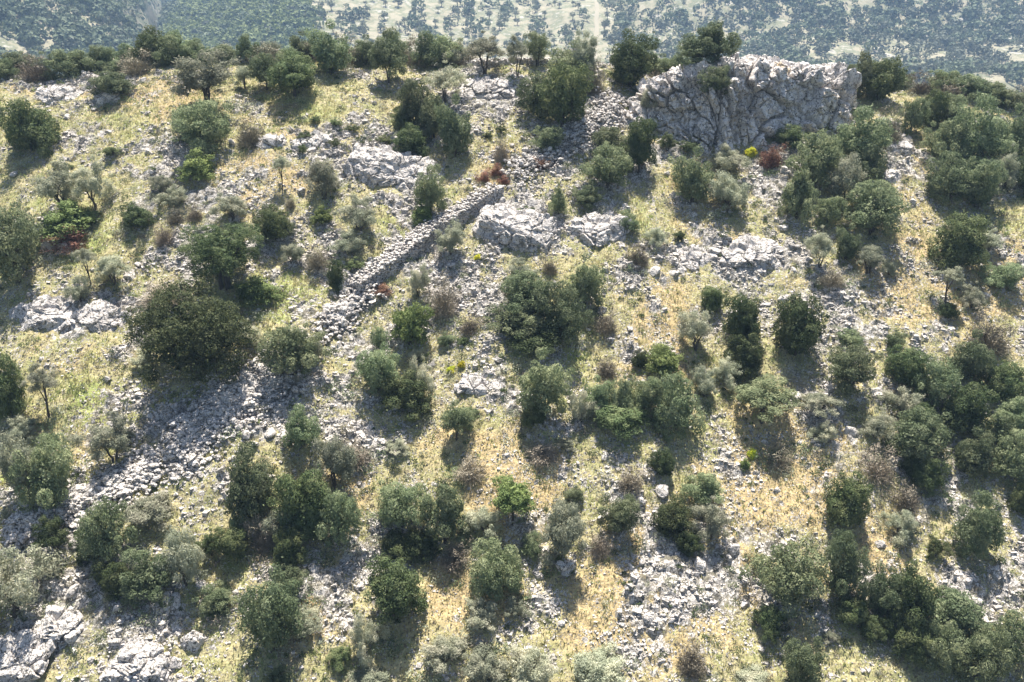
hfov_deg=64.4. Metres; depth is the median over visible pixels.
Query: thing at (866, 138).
evergreen tree
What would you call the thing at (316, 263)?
thorn bush
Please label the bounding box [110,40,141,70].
evergreen tree
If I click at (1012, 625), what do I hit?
evergreen tree
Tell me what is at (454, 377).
grey scrub
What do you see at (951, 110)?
evergreen tree
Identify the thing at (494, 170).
withered bush
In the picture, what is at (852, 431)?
loose rock
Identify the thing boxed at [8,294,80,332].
rock outcrop
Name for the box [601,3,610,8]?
olive tree
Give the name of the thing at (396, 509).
evergreen tree
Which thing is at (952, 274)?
spindly tree
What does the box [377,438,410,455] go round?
olive tree
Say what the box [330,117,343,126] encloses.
shrub
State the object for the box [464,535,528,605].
evergreen tree
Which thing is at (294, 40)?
evergreen tree
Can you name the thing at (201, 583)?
loose rock
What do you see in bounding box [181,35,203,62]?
evergreen tree
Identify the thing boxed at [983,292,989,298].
loose rock
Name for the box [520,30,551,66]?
evergreen tree
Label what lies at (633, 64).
oak tree
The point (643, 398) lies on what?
evergreen tree
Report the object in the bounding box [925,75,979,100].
thorn bush
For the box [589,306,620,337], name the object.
thorn bush
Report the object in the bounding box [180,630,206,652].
boulder
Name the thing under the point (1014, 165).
olive tree
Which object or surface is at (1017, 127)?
evergreen tree
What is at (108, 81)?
evergreen tree
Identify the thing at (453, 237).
olive tree
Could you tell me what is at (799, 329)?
oak tree
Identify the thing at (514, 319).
evergreen tree
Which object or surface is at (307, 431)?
evergreen tree
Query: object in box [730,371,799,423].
evergreen tree
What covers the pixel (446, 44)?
evergreen tree
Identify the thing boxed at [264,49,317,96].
oak tree
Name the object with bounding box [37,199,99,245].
leafy shrub
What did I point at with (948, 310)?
oak tree
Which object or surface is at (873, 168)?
evergreen tree
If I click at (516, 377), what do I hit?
dry undergrowth
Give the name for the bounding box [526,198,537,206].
loose rock
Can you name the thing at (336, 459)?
olive tree
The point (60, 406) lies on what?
grey undergrowth
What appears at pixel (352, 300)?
collapsed wall
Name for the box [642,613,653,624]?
loose rock
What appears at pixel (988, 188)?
evergreen tree
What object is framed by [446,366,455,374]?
spurge
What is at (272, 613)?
evergreen tree
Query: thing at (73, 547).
loose rock
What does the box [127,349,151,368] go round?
olive tree
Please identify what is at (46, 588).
loose rock
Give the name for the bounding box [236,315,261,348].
olive tree
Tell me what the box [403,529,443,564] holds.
oak tree
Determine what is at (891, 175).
boulder
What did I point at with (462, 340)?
shrub
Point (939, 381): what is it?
evergreen tree
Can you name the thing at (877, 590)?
evergreen tree
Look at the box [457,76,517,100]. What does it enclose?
rock outcrop
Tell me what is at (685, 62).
evergreen tree
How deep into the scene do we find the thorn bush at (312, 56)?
69.92 m
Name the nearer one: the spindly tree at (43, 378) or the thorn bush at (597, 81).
the spindly tree at (43, 378)
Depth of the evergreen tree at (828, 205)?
56.51 m
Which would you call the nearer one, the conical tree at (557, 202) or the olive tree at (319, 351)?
the olive tree at (319, 351)
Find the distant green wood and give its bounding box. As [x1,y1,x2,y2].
[159,0,324,61]
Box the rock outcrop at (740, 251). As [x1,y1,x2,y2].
[719,235,784,274]
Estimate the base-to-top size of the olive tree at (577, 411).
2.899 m
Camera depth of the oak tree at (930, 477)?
44.16 m
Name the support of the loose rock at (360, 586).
on the ground at (556, 18)
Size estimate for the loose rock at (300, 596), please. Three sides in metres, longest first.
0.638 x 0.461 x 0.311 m
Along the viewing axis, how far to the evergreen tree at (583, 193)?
56.20 m
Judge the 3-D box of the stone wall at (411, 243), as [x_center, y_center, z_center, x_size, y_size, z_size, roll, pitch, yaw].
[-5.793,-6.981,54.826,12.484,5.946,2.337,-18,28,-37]
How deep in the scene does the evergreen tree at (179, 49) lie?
69.56 m
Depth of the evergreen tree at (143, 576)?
39.31 m
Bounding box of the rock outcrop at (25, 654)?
[0,629,56,681]
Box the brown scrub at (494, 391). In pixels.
[0,61,1023,681]
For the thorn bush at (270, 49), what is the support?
on the ground at (556, 18)
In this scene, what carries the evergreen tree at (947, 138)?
on the ground at (556, 18)
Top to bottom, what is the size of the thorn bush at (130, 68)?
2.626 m
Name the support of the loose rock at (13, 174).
on the ground at (556, 18)
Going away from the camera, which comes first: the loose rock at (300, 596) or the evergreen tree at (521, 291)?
the loose rock at (300, 596)
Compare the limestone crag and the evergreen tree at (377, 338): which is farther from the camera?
the limestone crag
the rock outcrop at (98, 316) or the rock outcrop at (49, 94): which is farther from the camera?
the rock outcrop at (49, 94)
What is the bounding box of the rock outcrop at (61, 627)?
[32,605,84,650]
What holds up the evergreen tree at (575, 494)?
on the ground at (556, 18)
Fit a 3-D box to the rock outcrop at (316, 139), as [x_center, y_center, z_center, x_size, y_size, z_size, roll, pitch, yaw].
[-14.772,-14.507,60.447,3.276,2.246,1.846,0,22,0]
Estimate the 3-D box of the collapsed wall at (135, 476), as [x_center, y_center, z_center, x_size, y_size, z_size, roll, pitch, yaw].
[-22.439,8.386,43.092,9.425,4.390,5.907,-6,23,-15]
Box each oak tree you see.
[0,91,65,158]
[0,347,27,422]
[72,530,98,566]
[88,557,136,604]
[111,565,135,600]
[112,265,258,388]
[118,201,155,228]
[130,21,174,65]
[168,218,267,290]
[213,522,248,562]
[248,201,295,241]
[263,463,333,540]
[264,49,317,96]
[272,524,307,572]
[291,493,329,540]
[326,258,347,293]
[360,549,431,627]
[377,367,433,425]
[378,526,425,564]
[390,105,415,130]
[392,120,432,157]
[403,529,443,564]
[502,321,562,356]
[519,401,548,428]
[533,57,599,126]
[590,401,652,440]
[606,28,662,86]
[618,113,659,172]
[631,349,649,367]
[644,446,675,477]
[648,491,698,545]
[676,530,704,559]
[700,285,724,311]
[719,292,763,344]
[720,331,769,384]
[752,601,786,627]
[769,283,835,357]
[770,123,810,148]
[818,464,873,529]
[833,591,869,627]
[859,614,895,644]
[863,54,913,100]
[874,556,945,641]
[881,343,931,389]
[890,620,934,666]
[896,449,929,478]
[908,400,937,417]
[908,455,954,498]
[920,207,992,270]
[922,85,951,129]
[938,376,1004,436]
[939,301,961,318]
[984,355,1023,400]
[1005,479,1023,515]
[1015,152,1023,190]
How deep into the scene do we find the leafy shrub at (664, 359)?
47.70 m
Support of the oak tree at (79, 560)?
on the ground at (556, 18)
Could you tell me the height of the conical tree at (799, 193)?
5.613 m
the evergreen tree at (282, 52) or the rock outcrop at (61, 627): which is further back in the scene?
the evergreen tree at (282, 52)
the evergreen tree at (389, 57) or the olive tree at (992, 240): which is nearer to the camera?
the olive tree at (992, 240)
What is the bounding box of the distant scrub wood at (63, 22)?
[0,0,1023,87]
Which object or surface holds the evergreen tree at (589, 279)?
on the ground at (556, 18)
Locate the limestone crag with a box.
[620,52,861,158]
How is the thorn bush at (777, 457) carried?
on the ground at (556, 18)
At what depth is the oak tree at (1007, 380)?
47.90 m
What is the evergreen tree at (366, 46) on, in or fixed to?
on the ground at (556, 18)
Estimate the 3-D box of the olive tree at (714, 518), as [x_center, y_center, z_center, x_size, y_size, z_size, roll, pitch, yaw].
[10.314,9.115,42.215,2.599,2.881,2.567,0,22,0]
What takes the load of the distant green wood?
on the ground at (556, 18)
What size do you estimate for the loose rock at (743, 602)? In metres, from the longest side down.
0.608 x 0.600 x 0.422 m
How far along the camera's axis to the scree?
48.69 m
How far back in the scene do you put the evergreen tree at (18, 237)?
51.12 m
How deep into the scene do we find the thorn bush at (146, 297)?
50.87 m
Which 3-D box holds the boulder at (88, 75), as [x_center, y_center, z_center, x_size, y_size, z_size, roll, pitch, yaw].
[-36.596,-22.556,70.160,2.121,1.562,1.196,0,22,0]
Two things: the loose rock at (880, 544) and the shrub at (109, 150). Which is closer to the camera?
the loose rock at (880, 544)
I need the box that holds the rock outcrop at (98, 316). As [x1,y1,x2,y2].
[72,297,131,332]
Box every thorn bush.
[14,52,54,82]
[113,45,159,77]
[129,273,193,310]
[152,219,177,248]
[163,207,184,225]
[183,202,203,221]
[234,114,267,151]
[240,513,278,556]
[242,38,277,66]
[259,47,284,65]
[282,193,295,209]
[298,35,316,60]
[301,239,332,272]
[323,28,360,66]
[346,434,373,470]
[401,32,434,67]
[422,266,461,320]
[436,535,473,575]
[449,41,482,67]
[452,453,488,486]
[457,312,485,337]
[491,133,510,163]
[525,435,561,468]
[537,252,558,276]
[584,55,608,94]
[586,529,615,560]
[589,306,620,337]
[590,356,617,381]
[613,465,647,494]
[623,242,652,270]
[673,639,711,681]
[763,438,794,472]
[816,264,847,289]
[854,442,899,488]
[877,98,910,143]
[889,478,922,513]
[905,68,938,95]
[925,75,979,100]
[960,303,1020,360]
[1006,83,1023,111]
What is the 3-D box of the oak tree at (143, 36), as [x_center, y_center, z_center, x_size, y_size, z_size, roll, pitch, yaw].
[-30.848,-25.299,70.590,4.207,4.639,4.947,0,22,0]
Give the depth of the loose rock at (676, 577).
40.35 m
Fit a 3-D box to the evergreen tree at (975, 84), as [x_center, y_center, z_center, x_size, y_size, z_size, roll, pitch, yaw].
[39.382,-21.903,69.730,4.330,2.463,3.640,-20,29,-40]
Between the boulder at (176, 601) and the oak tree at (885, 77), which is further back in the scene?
the oak tree at (885, 77)
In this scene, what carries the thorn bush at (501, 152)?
on the ground at (556, 18)
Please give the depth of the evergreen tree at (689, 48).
62.01 m
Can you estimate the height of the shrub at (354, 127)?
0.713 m
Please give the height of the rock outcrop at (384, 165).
4.498 m
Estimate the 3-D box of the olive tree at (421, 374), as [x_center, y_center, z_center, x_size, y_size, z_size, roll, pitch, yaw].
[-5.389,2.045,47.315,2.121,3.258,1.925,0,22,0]
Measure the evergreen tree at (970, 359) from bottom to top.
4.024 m
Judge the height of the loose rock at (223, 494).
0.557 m
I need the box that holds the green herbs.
[0,64,1013,663]
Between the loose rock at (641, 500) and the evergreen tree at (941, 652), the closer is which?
the evergreen tree at (941, 652)
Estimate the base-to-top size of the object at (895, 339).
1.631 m
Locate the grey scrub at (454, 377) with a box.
[0,61,1023,681]
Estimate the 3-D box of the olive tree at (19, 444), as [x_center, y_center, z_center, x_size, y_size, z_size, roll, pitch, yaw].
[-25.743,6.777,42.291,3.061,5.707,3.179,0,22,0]
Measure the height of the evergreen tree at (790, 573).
3.852 m
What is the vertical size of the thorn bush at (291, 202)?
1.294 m
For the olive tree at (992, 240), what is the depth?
55.91 m
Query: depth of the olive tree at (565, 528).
40.02 m
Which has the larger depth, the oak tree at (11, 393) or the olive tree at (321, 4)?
the olive tree at (321, 4)
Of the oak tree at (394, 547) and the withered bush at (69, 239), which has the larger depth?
the withered bush at (69, 239)
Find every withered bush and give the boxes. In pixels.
[39,223,90,256]
[367,282,393,296]
[474,169,489,182]
[485,163,502,175]
[496,175,510,184]
[530,156,552,169]
[753,143,788,171]
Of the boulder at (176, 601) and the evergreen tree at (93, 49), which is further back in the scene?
the evergreen tree at (93, 49)
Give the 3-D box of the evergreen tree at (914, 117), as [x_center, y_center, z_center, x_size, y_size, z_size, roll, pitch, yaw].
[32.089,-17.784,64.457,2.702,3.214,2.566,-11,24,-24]
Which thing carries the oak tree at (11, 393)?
on the ground at (556, 18)
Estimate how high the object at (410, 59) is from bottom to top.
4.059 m
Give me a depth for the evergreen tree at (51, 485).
41.63 m
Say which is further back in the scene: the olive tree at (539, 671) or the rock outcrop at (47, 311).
the rock outcrop at (47, 311)
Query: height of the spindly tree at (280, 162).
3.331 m
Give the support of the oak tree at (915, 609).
on the ground at (556, 18)
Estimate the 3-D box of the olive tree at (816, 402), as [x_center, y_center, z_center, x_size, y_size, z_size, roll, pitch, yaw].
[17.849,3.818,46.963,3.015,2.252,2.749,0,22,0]
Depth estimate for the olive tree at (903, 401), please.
47.21 m
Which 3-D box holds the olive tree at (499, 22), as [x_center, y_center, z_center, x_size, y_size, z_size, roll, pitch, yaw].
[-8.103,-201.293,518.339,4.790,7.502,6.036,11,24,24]
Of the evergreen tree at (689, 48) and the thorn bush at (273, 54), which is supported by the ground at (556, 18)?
the thorn bush at (273, 54)
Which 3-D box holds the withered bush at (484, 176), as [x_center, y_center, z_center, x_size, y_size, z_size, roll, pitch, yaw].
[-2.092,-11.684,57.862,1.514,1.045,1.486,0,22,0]
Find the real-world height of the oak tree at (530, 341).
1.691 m
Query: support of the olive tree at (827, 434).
on the ground at (556, 18)
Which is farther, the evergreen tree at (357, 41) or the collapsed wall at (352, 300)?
the evergreen tree at (357, 41)
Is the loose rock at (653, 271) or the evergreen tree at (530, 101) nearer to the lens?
the loose rock at (653, 271)
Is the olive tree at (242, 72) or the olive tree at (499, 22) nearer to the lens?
the olive tree at (242, 72)
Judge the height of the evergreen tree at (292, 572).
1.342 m
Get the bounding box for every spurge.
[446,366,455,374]
[457,360,464,367]
[745,146,757,157]
[746,448,758,459]
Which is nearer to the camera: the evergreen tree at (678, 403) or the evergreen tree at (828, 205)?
the evergreen tree at (678, 403)
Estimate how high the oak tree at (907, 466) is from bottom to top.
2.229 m
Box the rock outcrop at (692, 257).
[671,244,716,271]
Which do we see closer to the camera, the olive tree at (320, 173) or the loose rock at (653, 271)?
the loose rock at (653, 271)
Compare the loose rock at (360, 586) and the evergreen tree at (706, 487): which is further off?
the evergreen tree at (706, 487)
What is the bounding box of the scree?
[0,58,1023,681]
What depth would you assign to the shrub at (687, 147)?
61.10 m
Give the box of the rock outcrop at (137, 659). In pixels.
[99,634,181,681]
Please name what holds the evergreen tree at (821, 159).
on the ground at (556, 18)
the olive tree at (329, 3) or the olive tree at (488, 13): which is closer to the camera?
the olive tree at (329, 3)
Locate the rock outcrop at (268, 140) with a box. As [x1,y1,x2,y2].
[255,133,286,150]
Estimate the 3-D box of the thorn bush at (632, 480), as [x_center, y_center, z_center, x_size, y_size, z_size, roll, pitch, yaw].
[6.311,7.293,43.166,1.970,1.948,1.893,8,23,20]
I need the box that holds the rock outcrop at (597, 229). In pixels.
[565,210,633,246]
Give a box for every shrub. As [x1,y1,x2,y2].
[28,514,74,557]
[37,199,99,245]
[51,160,74,169]
[97,147,121,155]
[174,147,215,183]
[189,523,221,555]
[200,604,223,619]
[232,275,287,306]
[295,129,312,139]
[297,144,307,153]
[308,114,319,123]
[309,204,335,223]
[324,646,351,674]
[328,135,339,146]
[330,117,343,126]
[343,123,359,130]
[344,256,364,269]
[374,132,392,144]
[389,299,435,345]
[411,198,432,225]
[455,336,468,344]
[467,406,480,417]
[482,132,492,138]
[488,471,539,524]
[494,122,506,132]
[643,340,685,378]
[656,131,679,153]
[673,231,685,240]
[677,140,698,151]
[739,458,750,472]
[761,615,783,646]
[926,533,955,559]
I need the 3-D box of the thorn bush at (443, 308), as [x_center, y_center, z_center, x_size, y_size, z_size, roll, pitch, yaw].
[-4.328,-2.863,50.793,2.588,3.564,2.490,-18,28,-37]
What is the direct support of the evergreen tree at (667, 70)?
on the ground at (556, 18)
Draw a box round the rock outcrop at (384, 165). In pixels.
[341,142,435,192]
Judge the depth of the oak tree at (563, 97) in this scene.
59.86 m
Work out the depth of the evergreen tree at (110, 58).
71.03 m
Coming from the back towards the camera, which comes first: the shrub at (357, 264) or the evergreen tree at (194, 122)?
the evergreen tree at (194, 122)
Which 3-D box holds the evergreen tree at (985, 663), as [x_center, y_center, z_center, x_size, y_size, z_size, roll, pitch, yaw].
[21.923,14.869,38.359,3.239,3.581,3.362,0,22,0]
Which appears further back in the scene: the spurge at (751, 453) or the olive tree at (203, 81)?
the olive tree at (203, 81)
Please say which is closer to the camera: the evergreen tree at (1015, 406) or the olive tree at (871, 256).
the evergreen tree at (1015, 406)
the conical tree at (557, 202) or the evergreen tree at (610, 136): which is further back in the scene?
the evergreen tree at (610, 136)
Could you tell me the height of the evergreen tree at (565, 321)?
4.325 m
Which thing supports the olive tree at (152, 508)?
on the ground at (556, 18)
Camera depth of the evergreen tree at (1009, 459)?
44.85 m
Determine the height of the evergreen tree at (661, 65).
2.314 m
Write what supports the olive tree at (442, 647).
on the ground at (556, 18)
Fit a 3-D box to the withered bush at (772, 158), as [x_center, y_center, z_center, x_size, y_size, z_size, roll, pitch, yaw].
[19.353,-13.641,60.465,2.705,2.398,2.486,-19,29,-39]
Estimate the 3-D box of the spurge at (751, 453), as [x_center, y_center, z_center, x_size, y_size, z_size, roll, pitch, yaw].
[13.585,6.359,45.868,0.699,0.741,0.723,0,22,0]
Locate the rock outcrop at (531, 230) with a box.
[472,203,558,252]
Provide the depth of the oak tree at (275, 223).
53.56 m
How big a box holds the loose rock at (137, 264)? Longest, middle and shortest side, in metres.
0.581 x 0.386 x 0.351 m
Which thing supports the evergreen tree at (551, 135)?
on the ground at (556, 18)
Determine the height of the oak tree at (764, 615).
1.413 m
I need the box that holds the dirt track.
[593,0,598,61]
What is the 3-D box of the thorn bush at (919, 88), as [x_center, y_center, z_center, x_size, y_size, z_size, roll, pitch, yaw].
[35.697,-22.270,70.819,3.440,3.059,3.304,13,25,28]
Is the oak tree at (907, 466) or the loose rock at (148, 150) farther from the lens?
the loose rock at (148, 150)
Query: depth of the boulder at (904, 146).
62.53 m
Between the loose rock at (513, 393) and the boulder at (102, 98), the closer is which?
the loose rock at (513, 393)
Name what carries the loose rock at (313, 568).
on the ground at (556, 18)
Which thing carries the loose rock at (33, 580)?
on the ground at (556, 18)
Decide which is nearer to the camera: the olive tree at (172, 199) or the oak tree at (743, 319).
the oak tree at (743, 319)
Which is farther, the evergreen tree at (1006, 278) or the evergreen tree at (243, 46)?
the evergreen tree at (243, 46)
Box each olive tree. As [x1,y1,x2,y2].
[0,428,55,523]
[0,538,67,618]
[5,413,37,439]
[30,156,86,210]
[61,274,92,302]
[66,147,118,209]
[66,407,137,462]
[93,252,132,287]
[116,487,177,533]
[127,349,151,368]
[147,175,174,195]
[150,184,188,206]
[150,523,212,586]
[161,44,239,107]
[205,187,248,222]
[211,42,233,60]
[233,65,254,88]
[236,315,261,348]
[255,40,281,57]
[259,506,296,540]
[281,244,304,263]
[287,604,322,638]
[301,158,340,199]
[302,331,323,357]
[310,433,361,489]
[317,0,323,6]
[327,0,335,10]
[330,193,376,230]
[330,227,366,254]
[345,664,390,681]
[347,612,390,669]
[359,28,367,33]
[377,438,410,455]
[394,20,402,26]
[402,260,431,297]
[403,354,435,393]
[407,348,424,360]
[420,631,471,672]
[422,58,469,102]
[431,216,466,254]
[441,37,474,64]
[459,642,517,681]
[461,505,503,536]
[462,28,507,73]
[463,595,498,630]
[485,9,492,18]
[495,19,502,29]
[502,595,533,618]
[503,642,564,681]
[504,257,539,274]
[505,34,528,78]
[528,24,534,32]
[538,494,591,573]
[555,438,577,451]
[567,388,600,435]
[570,635,626,681]
[572,22,599,69]
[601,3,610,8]
[601,21,608,29]
[640,88,657,109]
[641,221,668,250]
[673,309,714,350]
[687,494,734,541]
[689,363,721,396]
[705,168,755,212]
[712,142,753,172]
[712,354,745,391]
[735,661,771,681]
[798,389,849,419]
[803,224,839,267]
[805,419,838,444]
[815,151,867,203]
[821,630,841,643]
[852,244,887,275]
[858,406,899,440]
[872,508,919,549]
[875,384,925,420]
[882,255,898,275]
[958,279,987,307]
[975,225,1006,250]
[998,139,1023,196]
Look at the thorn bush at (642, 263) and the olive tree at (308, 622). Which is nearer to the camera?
the olive tree at (308, 622)
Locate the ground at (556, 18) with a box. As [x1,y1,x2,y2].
[0,0,1023,681]
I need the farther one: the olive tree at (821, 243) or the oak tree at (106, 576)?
the olive tree at (821, 243)
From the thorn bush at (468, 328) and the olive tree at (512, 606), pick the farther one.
the thorn bush at (468, 328)
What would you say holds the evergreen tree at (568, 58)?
on the ground at (556, 18)
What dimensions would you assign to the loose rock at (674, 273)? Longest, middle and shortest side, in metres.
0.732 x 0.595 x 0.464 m
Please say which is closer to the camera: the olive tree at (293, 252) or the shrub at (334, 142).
the olive tree at (293, 252)
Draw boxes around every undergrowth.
[0,55,1023,681]
[0,58,1023,681]
[0,59,1023,681]
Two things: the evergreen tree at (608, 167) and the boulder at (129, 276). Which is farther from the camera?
the evergreen tree at (608, 167)
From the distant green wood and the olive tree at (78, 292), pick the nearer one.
the olive tree at (78, 292)
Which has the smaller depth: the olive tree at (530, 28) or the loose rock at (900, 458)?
the loose rock at (900, 458)
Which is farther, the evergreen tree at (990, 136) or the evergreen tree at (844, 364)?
the evergreen tree at (990, 136)
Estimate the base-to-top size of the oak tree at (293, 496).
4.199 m
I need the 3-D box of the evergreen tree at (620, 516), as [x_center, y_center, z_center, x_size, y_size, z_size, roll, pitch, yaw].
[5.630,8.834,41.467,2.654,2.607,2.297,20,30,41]
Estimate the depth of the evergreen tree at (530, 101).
62.01 m
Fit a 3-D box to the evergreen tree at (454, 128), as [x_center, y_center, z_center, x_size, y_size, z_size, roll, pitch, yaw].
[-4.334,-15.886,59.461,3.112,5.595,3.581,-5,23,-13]
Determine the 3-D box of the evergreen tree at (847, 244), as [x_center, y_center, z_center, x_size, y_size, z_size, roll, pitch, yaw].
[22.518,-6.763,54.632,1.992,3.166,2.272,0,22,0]
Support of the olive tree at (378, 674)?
on the ground at (556, 18)
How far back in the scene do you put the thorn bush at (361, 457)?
44.35 m
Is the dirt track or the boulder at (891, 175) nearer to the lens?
the boulder at (891, 175)
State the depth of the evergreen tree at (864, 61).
67.89 m
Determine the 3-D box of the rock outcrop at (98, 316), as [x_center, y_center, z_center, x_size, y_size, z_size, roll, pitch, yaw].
[-25.651,-1.113,50.988,3.818,2.685,2.698,0,22,0]
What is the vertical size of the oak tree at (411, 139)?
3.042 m
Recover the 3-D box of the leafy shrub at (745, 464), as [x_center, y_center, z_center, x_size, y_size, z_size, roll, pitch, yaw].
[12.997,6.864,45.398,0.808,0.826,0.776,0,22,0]
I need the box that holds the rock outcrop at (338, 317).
[322,302,349,327]
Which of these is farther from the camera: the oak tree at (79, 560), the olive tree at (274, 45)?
the olive tree at (274, 45)
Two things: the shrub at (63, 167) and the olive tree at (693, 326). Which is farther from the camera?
the shrub at (63, 167)
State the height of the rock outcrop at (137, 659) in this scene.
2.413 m
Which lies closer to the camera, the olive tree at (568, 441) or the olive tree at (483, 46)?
the olive tree at (568, 441)
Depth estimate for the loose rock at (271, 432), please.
45.04 m
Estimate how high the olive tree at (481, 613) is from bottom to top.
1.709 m
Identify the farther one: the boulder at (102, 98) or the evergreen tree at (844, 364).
the boulder at (102, 98)
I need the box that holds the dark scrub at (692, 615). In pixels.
[0,59,1023,681]
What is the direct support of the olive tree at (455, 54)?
on the ground at (556, 18)
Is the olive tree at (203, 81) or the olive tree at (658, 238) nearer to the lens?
the olive tree at (658, 238)
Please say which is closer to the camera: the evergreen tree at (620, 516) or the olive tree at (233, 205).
the evergreen tree at (620, 516)
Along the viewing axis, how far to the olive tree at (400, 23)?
507.38 m
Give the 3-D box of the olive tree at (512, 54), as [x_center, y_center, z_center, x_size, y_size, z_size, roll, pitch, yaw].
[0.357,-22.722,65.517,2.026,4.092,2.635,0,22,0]
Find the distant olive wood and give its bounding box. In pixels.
[0,0,1023,92]
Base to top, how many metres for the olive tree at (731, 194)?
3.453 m
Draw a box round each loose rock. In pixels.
[9,171,17,176]
[26,575,37,585]
[42,585,50,594]
[63,114,69,119]
[65,584,79,597]
[68,539,78,548]
[87,656,94,663]
[134,262,141,266]
[144,148,151,153]
[196,579,208,591]
[221,489,229,501]
[264,427,276,438]
[293,591,304,600]
[297,187,305,194]
[308,562,318,572]
[355,581,364,590]
[447,262,454,267]
[498,197,504,203]
[509,391,516,396]
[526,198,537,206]
[558,620,564,626]
[601,452,608,460]
[638,497,645,505]
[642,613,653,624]
[647,266,660,276]
[656,484,668,498]
[669,270,678,276]
[672,575,680,581]
[708,247,720,254]
[727,543,739,554]
[738,599,749,608]
[773,487,780,493]
[777,225,788,230]
[777,294,789,301]
[790,391,801,401]
[833,259,839,265]
[844,426,858,436]
[874,540,885,547]
[895,456,904,464]
[909,198,916,204]
[964,577,972,584]
[972,598,982,605]
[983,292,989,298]
[998,252,1006,258]
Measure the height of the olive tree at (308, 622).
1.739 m
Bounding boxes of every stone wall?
[346,182,505,293]
[460,57,550,67]
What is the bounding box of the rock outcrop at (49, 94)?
[35,85,83,104]
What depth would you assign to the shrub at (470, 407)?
46.15 m
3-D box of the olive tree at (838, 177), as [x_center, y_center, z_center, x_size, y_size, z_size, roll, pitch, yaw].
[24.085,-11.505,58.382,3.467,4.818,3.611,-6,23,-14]
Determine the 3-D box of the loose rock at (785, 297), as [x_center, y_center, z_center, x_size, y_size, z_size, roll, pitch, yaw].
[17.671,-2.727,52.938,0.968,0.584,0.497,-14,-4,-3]
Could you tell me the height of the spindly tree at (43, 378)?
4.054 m
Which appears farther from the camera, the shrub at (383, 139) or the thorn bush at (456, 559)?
the shrub at (383, 139)
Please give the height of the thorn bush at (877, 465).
2.915 m
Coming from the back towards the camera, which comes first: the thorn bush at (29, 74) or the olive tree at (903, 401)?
the thorn bush at (29, 74)
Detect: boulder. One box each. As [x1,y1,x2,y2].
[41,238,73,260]
[77,70,98,80]
[93,88,120,107]
[123,269,134,279]
[163,591,180,614]
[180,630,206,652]
[338,269,350,294]
[555,559,576,577]
[694,556,706,571]
[882,169,899,184]
[887,141,912,155]
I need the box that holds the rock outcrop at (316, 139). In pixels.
[290,130,330,150]
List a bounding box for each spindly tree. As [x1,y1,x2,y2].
[16,361,60,417]
[71,243,97,283]
[271,151,290,189]
[930,266,967,302]
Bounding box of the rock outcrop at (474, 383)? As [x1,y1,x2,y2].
[454,368,505,396]
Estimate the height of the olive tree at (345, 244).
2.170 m
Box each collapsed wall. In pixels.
[0,429,165,571]
[148,320,309,499]
[309,280,386,359]
[499,85,629,198]
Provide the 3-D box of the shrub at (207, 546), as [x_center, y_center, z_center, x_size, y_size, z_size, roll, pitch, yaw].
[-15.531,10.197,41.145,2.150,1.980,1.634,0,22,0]
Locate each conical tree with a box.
[547,182,567,216]
[609,371,634,424]
[774,154,820,223]
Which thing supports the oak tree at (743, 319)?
on the ground at (556, 18)
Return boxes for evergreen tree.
[0,50,38,73]
[0,57,21,79]
[0,194,45,289]
[5,424,76,514]
[32,48,101,79]
[74,41,120,72]
[74,494,140,564]
[85,61,136,95]
[95,44,123,72]
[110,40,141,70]
[114,545,177,609]
[142,31,184,67]
[161,26,192,66]
[167,96,235,155]
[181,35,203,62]
[188,45,215,63]
[189,576,239,620]
[212,43,240,61]
[221,432,277,525]
[227,515,244,537]
[230,31,260,64]
[231,557,309,663]
[245,52,281,89]
[250,318,337,377]
[261,665,290,681]
[267,562,317,596]
[276,45,305,62]
[278,398,324,448]
[288,26,312,55]
[299,12,355,74]
[304,486,363,549]
[349,38,364,61]
[351,339,402,396]
[352,32,375,66]
[363,25,407,83]
[369,325,389,349]
[373,476,431,532]
[385,28,411,59]
[394,75,429,124]
[410,27,446,67]
[411,160,448,209]
[415,479,475,547]
[416,90,449,138]
[425,34,463,67]
[428,85,476,156]
[436,331,456,346]
[440,396,477,440]
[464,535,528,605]
[474,307,546,336]
[495,266,560,319]
[513,70,554,120]
[514,341,575,424]
[516,527,542,560]
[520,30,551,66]
[526,123,564,151]
[532,274,597,345]
[536,34,599,81]
[563,484,584,502]
[569,246,608,306]
[570,183,604,210]
[571,139,636,189]
[582,373,620,415]
[591,126,627,147]
[593,491,646,534]
[617,209,640,232]
[627,374,665,411]
[644,370,709,446]
[646,50,673,74]
[647,52,680,75]
[662,138,715,202]
[669,23,728,63]
[670,53,702,68]
[678,470,725,505]
[687,17,746,63]
[697,65,734,95]
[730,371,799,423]
[731,535,836,621]
[780,126,846,190]
[780,634,833,681]
[811,194,851,227]
[820,341,886,401]
[823,522,879,600]
[825,104,898,164]
[834,222,861,259]
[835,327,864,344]
[843,175,916,237]
[846,45,875,101]
[855,562,904,623]
[856,140,889,182]
[880,401,956,461]
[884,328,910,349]
[896,70,916,89]
[897,96,933,135]
[911,353,963,408]
[916,117,975,164]
[917,582,993,653]
[918,616,968,674]
[920,148,980,207]
[926,68,964,91]
[940,90,976,126]
[945,323,1000,389]
[947,614,1023,681]
[949,488,1011,561]
[952,88,1021,164]
[952,422,996,481]
[954,71,995,100]
[956,153,1012,211]
[961,77,1000,100]
[977,259,1023,288]
[978,405,1023,448]
[980,81,1019,99]
[986,431,1023,488]
[988,604,1023,667]
[991,391,1023,430]
[993,89,1023,108]
[1003,96,1023,155]

